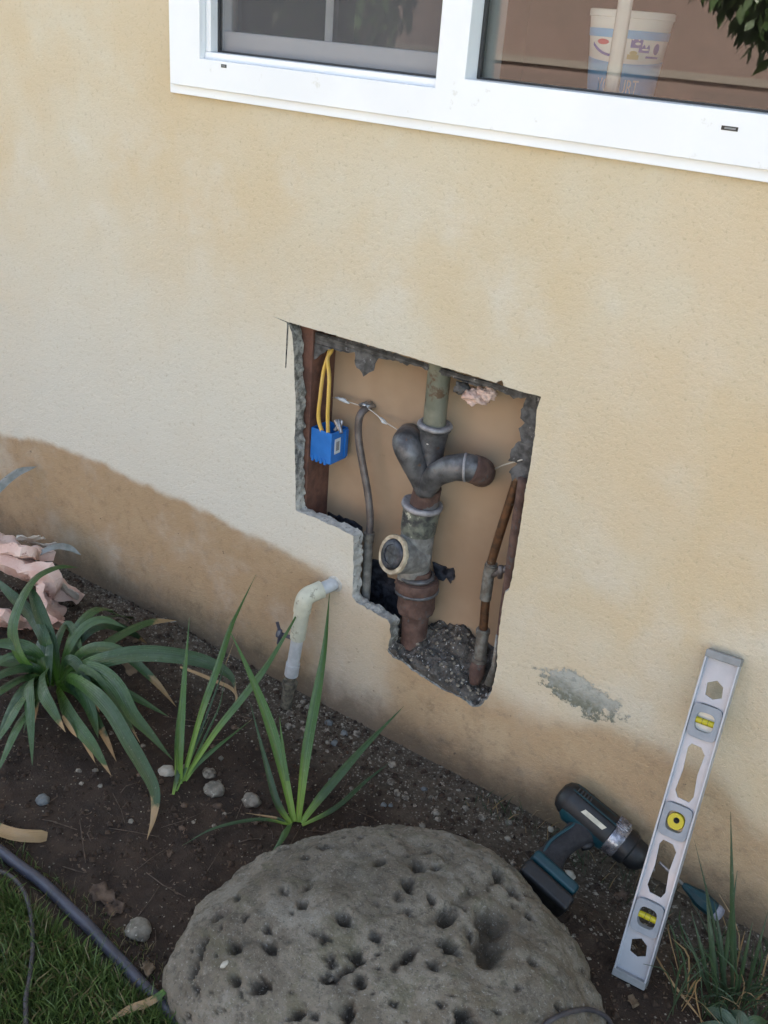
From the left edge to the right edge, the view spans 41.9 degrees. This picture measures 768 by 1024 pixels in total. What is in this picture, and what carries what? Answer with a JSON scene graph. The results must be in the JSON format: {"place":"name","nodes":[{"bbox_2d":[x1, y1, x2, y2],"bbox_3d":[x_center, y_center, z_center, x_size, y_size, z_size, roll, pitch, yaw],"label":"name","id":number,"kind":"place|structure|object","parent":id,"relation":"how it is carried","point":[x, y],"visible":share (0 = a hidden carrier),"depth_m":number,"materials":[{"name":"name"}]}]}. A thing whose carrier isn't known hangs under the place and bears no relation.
{"place":"outdoors","nodes":[
{"label":"outdoors","id":0,"kind":"place"},
{"bbox_2d":[0,466,36,491],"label":"leaf blade","id":1,"kind":"object","parent":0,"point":[7,480],"visible":1,"depth_m":2.81,"materials":[{"name":"grey plant"}]},
{"bbox_2d":[0,837,181,1023],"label":"lawn grass","id":2,"kind":"structure","parent":0,"point":[84,976],"depth_m":1.72,"materials":[{"name":"green plant"}]},
{"bbox_2d":[0,560,767,1023],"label":"ground","id":3,"kind":"structure","parent":0,"point":[182,848],"depth_m":2.11,"materials":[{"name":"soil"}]},
{"bbox_2d":[0,869,34,1023],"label":"drip line","id":4,"kind":"object","parent":3,"relation":"on","point":[31,957],"visible":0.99,"depth_m":1.75,"materials":[{"name":"black plastic"}]},
{"bbox_2d":[0,823,47,842],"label":"fallen strap leaf","id":5,"kind":"object","parent":3,"relation":"on","point":[20,835],"visible":1,"depth_m":1.99,"materials":[{"name":"beige plant"}]},
{"bbox_2d":[0,533,84,629],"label":"insulation heap","id":6,"kind":"object","parent":3,"relation":"on","point":[53,588],"visible":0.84,"depth_m":2.67,"materials":[{"name":"fabric"}]},
{"bbox_2d":[31,543,80,558],"bbox_3d":[-0.897,0.107,2.736,0.132,0.035,0.023,-8,29,-24],"label":"leaf blade","id":7,"kind":"object","parent":6,"relation":"on","point":[62,546],"visible":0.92,"depth_m":2.74,"materials":[{"name":"plant"}]},
{"bbox_2d":[35,793,49,805],"bbox_3d":[-0.717,0.605,2.106,0.034,0.021,0.029,21,31,30],"label":"stone","id":8,"kind":"object","parent":3,"relation":"on","point":[43,799],"visible":1,"depth_m":2.10,"materials":[{"name":"grey stone"}]},
{"bbox_2d":[0,844,175,1023],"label":"garden edging","id":9,"kind":"object","parent":3,"relation":"on","point":[83,920],"visible":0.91,"depth_m":1.82,"materials":[{"name":"grey plastic"}]},
{"bbox_2d":[89,881,115,904],"bbox_3d":[-0.534,0.723,1.900,0.044,0.021,0.045,-10,30,-28],"label":"dead leaf","id":10,"kind":"object","parent":3,"relation":"on","point":[101,892],"visible":1,"depth_m":1.90,"materials":[{"name":"brown plant"}]},
{"bbox_2d":[101,899,125,916],"bbox_3d":[-0.506,0.742,1.877,0.035,0.015,0.036,9,27,8],"label":"dead leaf","id":11,"kind":"object","parent":3,"relation":"on","point":[109,909],"visible":0.98,"depth_m":1.88,"materials":[{"name":"brown plant"}]},
{"bbox_2d":[0,565,237,838],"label":"strap leaf plant","id":12,"kind":"object","parent":3,"relation":"on","point":[84,675],"visible":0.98,"depth_m":2.35,"materials":[{"name":"green plant"}]},
{"bbox_2d":[122,663,137,675],"bbox_3d":[-0.640,0.391,2.529,0.051,0.031,0.042,21,31,30],"label":"dead leaf","id":13,"kind":"object","parent":3,"relation":"on","point":[130,670],"visible":0.48,"depth_m":2.52,"materials":[{"name":"brown plant"}]},
{"bbox_2d":[107,989,165,1022],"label":"fallen strap leaf","id":14,"kind":"object","parent":3,"relation":"on","point":[149,1002],"visible":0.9,"depth_m":1.67,"materials":[{"name":"beige plant"}]},
{"bbox_2d":[124,917,151,942],"bbox_3d":[-0.450,0.766,1.835,0.052,0.035,0.048,21,31,30],"label":"stone","id":15,"kind":"object","parent":3,"relation":"on","point":[140,926],"visible":1,"depth_m":1.82,"materials":[{"name":"grey stone"}]},
{"bbox_2d":[140,960,155,976],"bbox_3d":[-0.411,0.793,1.746,0.029,0.015,0.027,21,31,30],"label":"dead leaf","id":16,"kind":"object","parent":3,"relation":"on","point":[147,968],"visible":0.99,"depth_m":1.74,"materials":[{"name":"brown plant"}]},
{"bbox_2d":[158,765,174,776],"bbox_3d":[-0.478,0.573,2.216,0.042,0.019,0.037,21,31,30],"label":"stone","id":17,"kind":"object","parent":3,"relation":"on","point":[166,770],"visible":0.97,"depth_m":2.21,"materials":[{"name":"grey stone"}]},
{"bbox_2d":[166,848,173,857],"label":"dead leaf","id":18,"kind":"object","parent":3,"relation":"on","point":[170,852],"visible":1,"depth_m":2.00,"materials":[{"name":"brown plant"}]},
{"bbox_2d":[181,802,187,807],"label":"stone","id":19,"kind":"object","parent":3,"relation":"on","point":[184,805],"visible":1,"depth_m":2.12,"materials":[{"name":"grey stone"}]},
{"bbox_2d":[202,767,215,778],"bbox_3d":[-0.388,0.579,2.222,0.030,0.024,0.032,-4,28,-17],"label":"stone","id":20,"kind":"object","parent":3,"relation":"on","point":[208,773],"visible":1,"depth_m":2.21,"materials":[{"name":"grey stone"}]},
{"bbox_2d":[203,780,224,797],"bbox_3d":[-0.367,0.601,2.173,0.047,0.025,0.046,21,31,30],"label":"stone","id":21,"kind":"object","parent":3,"relation":"on","point":[212,789],"visible":1,"depth_m":2.16,"materials":[{"name":"grey stone"}]},
{"bbox_2d":[212,803,222,809],"bbox_3d":[-0.353,0.625,2.132,0.024,0.015,0.020,21,31,30],"label":"stone","id":22,"kind":"object","parent":3,"relation":"on","point":[217,806],"visible":1,"depth_m":2.13,"materials":[{"name":"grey stone"}]},
{"bbox_2d":[172,575,295,794],"bbox_3d":[-0.368,0.372,2.283,0.214,0.318,0.446,21,31,30],"label":"strap leaf plant","id":23,"kind":"object","parent":3,"relation":"on","point":[184,774],"visible":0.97,"depth_m":2.20,"materials":[{"name":"green plant"}]},
{"bbox_2d":[241,792,261,807],"bbox_3d":[-0.284,0.617,2.149,0.044,0.028,0.038,21,31,30],"label":"stone","id":24,"kind":"object","parent":3,"relation":"on","point":[250,799],"visible":1,"depth_m":2.14,"materials":[{"name":"grey stone"}]},
{"bbox_2d":[285,723,292,729],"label":"stone","id":25,"kind":"object","parent":3,"relation":"on","point":[288,726],"visible":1,"depth_m":2.40,"materials":[{"name":"grey stone"}]},
{"bbox_2d":[286,710,293,716],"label":"stone","id":26,"kind":"object","parent":3,"relation":"on","point":[289,713],"visible":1,"depth_m":2.43,"materials":[{"name":"grey stone"}]},
{"bbox_2d":[182,593,403,849],"bbox_3d":[-0.225,0.444,2.138,0.393,0.328,0.544,21,31,30],"label":"strap leaf plant","id":27,"kind":"object","parent":3,"relation":"on","point":[277,744],"visible":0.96,"depth_m":2.12,"materials":[{"name":"green plant"}]},
{"bbox_2d":[324,719,332,725],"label":"stone","id":28,"kind":"object","parent":3,"relation":"on","point":[329,722],"visible":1,"depth_m":2.41,"materials":[{"name":"grey stone"}]},
{"bbox_2d":[331,740,337,745],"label":"stone","id":29,"kind":"object","parent":3,"relation":"on","point":[334,742],"visible":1,"depth_m":2.34,"materials":[{"name":"grey stone"}]},
{"bbox_2d":[341,730,347,735],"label":"stone","id":30,"kind":"object","parent":3,"relation":"on","point":[344,732],"visible":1,"depth_m":2.38,"materials":[{"name":"grey stone"}]},
{"bbox_2d":[353,730,360,735],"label":"stone","id":31,"kind":"object","parent":3,"relation":"on","point":[356,732],"visible":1,"depth_m":2.38,"materials":[{"name":"beige stone"}]},
{"bbox_2d":[0,607,763,1023],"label":"twigs","id":32,"kind":"object","parent":3,"relation":"on","point":[282,827],"visible":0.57,"depth_m":2.10,"materials":[{"name":"brown wood"}]},
{"bbox_2d":[0,0,767,937],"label":"house","id":33,"kind":"structure","parent":3,"relation":"on","point":[226,226],"depth_m":2.04,"materials":[{"name":"paint"}]},
{"bbox_2d":[275,576,341,709],"bbox_3d":[-0.182,0.316,2.366,0.152,0.367,0.077,3,26,-4],"label":"plastic pipe","id":34,"kind":"object","parent":33,"relation":"attached to","point":[307,597],"visible":0.98,"depth_m":2.31,"materials":[{"name":"plastic"}]},
{"bbox_2d":[310,349,348,464],"bbox_3d":[-0.115,-0.246,2.225,0.067,0.285,0.064,21,31,30],"label":"electrical box","id":35,"kind":"object","parent":33,"relation":"attached to","point":[329,442],"visible":0.87,"depth_m":2.24,"materials":[{"name":"blue plastic"}]},
{"bbox_2d":[354,400,375,600],"bbox_3d":[-0.051,-0.014,2.285,0.051,0.479,0.112,-3,27,-15],"label":"supply pipe","id":36,"kind":"object","parent":33,"relation":"attached to","point":[369,532],"visible":0.99,"depth_m":2.25,"materials":[{"name":"metal"}]},
{"bbox_2d":[332,397,428,444],"bbox_3d":[-0.004,-0.200,2.172,0.032,0.029,0.314,-19,35,-39],"label":"string","id":37,"kind":"object","parent":33,"relation":"hanging from","point":[344,400],"visible":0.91,"depth_m":2.20,"materials":[{"name":"fabric"}]},
{"bbox_2d":[379,363,495,658],"bbox_3d":[0.099,0.008,2.147,0.268,0.708,0.158,21,31,30],"label":"drain pipe","id":38,"kind":"object","parent":33,"relation":"on","point":[429,470],"visible":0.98,"depth_m":2.12,"materials":[{"name":"metal"}]},
{"bbox_2d":[169,0,767,182],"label":"window","id":39,"kind":"structure","parent":33,"relation":"in","point":[306,56],"depth_m":1.74,"materials":[{"name":"plastic"}]},
{"bbox_2d":[453,381,497,406],"bbox_3d":[0.179,-0.235,1.991,0.094,0.044,0.050,21,31,30],"label":"insulation tuft","id":40,"kind":"object","parent":33,"relation":"attached to","point":[471,396],"visible":0.98,"depth_m":1.98,"materials":[{"name":"fabric"}]},
{"bbox_2d":[469,477,516,685],"bbox_3d":[0.231,0.152,2.100,0.061,0.511,0.039,21,31,30],"label":"supply pipe","id":41,"kind":"object","parent":33,"relation":"attached to","point":[492,569],"visible":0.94,"depth_m":2.11,"materials":[{"name":"orange metal"}]},
{"bbox_2d":[484,476,527,686],"bbox_3d":[0.253,0.154,2.067,0.030,0.491,0.029,21,31,30],"label":"pipe","id":42,"kind":"object","parent":33,"relation":"attached to","point":[515,525],"visible":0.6,"depth_m":2.02,"materials":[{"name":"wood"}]},
{"bbox_2d":[495,459,522,469],"bbox_3d":[0.242,-0.093,2.008,0.008,0.072,0.106,-8,29,-25],"label":"wire end","id":43,"kind":"object","parent":33,"relation":"attached to","point":[507,464],"visible":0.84,"depth_m":2.00,"materials":[{"name":"metal"}]},
{"bbox_2d":[587,8,675,96],"bbox_3d":[0.425,-0.799,1.763,0.146,0.146,0.146,21,31,30],"label":"yogurt tub","id":44,"kind":"object","parent":33,"relation":"on","point":[648,36],"visible":0.75,"depth_m":1.71,"materials":[{"name":"white plastic"}]},
{"bbox_2d":[162,824,605,1023],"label":"boulder","id":45,"kind":"object","parent":3,"relation":"on","point":[379,924],"visible":1,"depth_m":1.67,"materials":[{"name":"stone"}]},
{"bbox_2d":[220,960,228,967],"bbox_3d":[-0.261,0.739,1.637,0.010,0.007,0.018,21,31,30],"label":"stone chip","id":46,"kind":"object","parent":45,"relation":"on","point":[224,964],"visible":1,"depth_m":1.64,"materials":[{"name":"white stone"}]},
{"bbox_2d":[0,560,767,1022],"bbox_3d":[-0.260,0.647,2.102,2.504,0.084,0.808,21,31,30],"label":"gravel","id":47,"kind":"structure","parent":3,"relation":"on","point":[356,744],"depth_m":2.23,"materials":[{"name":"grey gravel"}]},
{"bbox_2d":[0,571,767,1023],"bbox_3d":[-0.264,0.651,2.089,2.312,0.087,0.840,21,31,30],"label":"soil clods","id":48,"kind":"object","parent":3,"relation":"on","point":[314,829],"visible":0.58,"depth_m":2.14,"materials":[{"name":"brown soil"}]},
{"bbox_2d":[387,778,394,784],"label":"stone","id":49,"kind":"object","parent":3,"relation":"on","point":[390,781],"visible":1,"depth_m":2.23,"materials":[{"name":"grey stone"}]},
{"bbox_2d":[388,761,396,767],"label":"stone","id":50,"kind":"object","parent":3,"relation":"on","point":[392,764],"visible":0.98,"depth_m":2.29,"materials":[{"name":"grey stone"}]},
{"bbox_2d":[433,809,440,815],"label":"stone","id":51,"kind":"object","parent":3,"relation":"on","point":[436,812],"visible":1,"depth_m":2.16,"materials":[{"name":"grey stone"}]},
{"bbox_2d":[478,814,486,820],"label":"stone","id":52,"kind":"object","parent":3,"relation":"on","point":[481,817],"visible":1,"depth_m":2.15,"materials":[{"name":"grey stone"}]},
{"bbox_2d":[504,836,510,841],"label":"stone","id":53,"kind":"object","parent":3,"relation":"on","point":[507,838],"visible":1,"depth_m":2.10,"materials":[{"name":"grey stone"}]},
{"bbox_2d":[505,819,512,825],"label":"stone","id":54,"kind":"object","parent":3,"relation":"on","point":[509,822],"visible":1,"depth_m":2.15,"materials":[{"name":"grey stone"}]},
{"bbox_2d":[565,870,575,879],"bbox_3d":[0.379,0.740,2.042,0.023,0.024,0.022,3,26,-4],"label":"stone","id":55,"kind":"object","parent":3,"relation":"on","point":[570,873],"visible":0.62,"depth_m":2.04,"materials":[{"name":"grey stone"}]},
{"bbox_2d":[519,782,654,916],"bbox_3d":[0.397,0.673,1.953,0.224,0.182,0.229,21,31,30],"label":"power drill","id":56,"kind":"object","parent":3,"relation":"on","point":[589,819],"visible":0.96,"depth_m":1.96,"materials":[{"name":"black plastic"}]},
{"bbox_2d":[465,783,767,1016],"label":"weed sprouts","id":57,"kind":"object","parent":3,"relation":"on","point":[495,805],"visible":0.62,"depth_m":2.06,"materials":[{"name":"green plant"}]},
{"bbox_2d":[613,889,629,900],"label":"dead leaf","id":58,"kind":"object","parent":3,"relation":"on","point":[623,894],"visible":1,"depth_m":2.02,"materials":[{"name":"brown plant"}]},
{"bbox_2d":[627,994,638,1008],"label":"dead leaf","id":59,"kind":"object","parent":3,"relation":"on","point":[632,1000],"visible":1,"depth_m":1.77,"materials":[{"name":"brown plant"}]},
{"bbox_2d":[612,648,743,990],"bbox_3d":[0.524,0.550,1.796,0.064,0.578,0.284,17,29,23],"label":"spirit level","id":60,"kind":"object","parent":3,"relation":"on","point":[705,722],"visible":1,"depth_m":1.79,"materials":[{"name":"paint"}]},
{"bbox_2d":[656,956,702,1021],"bbox_3d":[0.520,0.847,1.792,0.018,0.022,0.144,-7,29,-22],"label":"dry stalk","id":61,"kind":"object","parent":3,"relation":"on","point":[682,996],"visible":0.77,"depth_m":1.78,"materials":[{"name":"brown plant"}]},
{"bbox_2d":[658,861,724,920],"bbox_3d":[0.599,0.737,1.957,0.140,0.079,0.037,21,31,30],"label":"screwdriver","id":62,"kind":"object","parent":3,"relation":"on","point":[697,896],"visible":0.83,"depth_m":1.94,"materials":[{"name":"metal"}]},
{"bbox_2d":[644,812,767,1023],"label":"grass weed","id":63,"kind":"object","parent":3,"relation":"on","point":[719,1014],"depth_m":1.75,"materials":[{"name":"green plant"}]},
{"bbox_2d":[543,1007,612,1023],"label":"drip line","id":64,"kind":"object","parent":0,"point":[605,1016],"visible":1,"depth_m":1.62,"materials":[{"name":"black plastic"}]}
]}

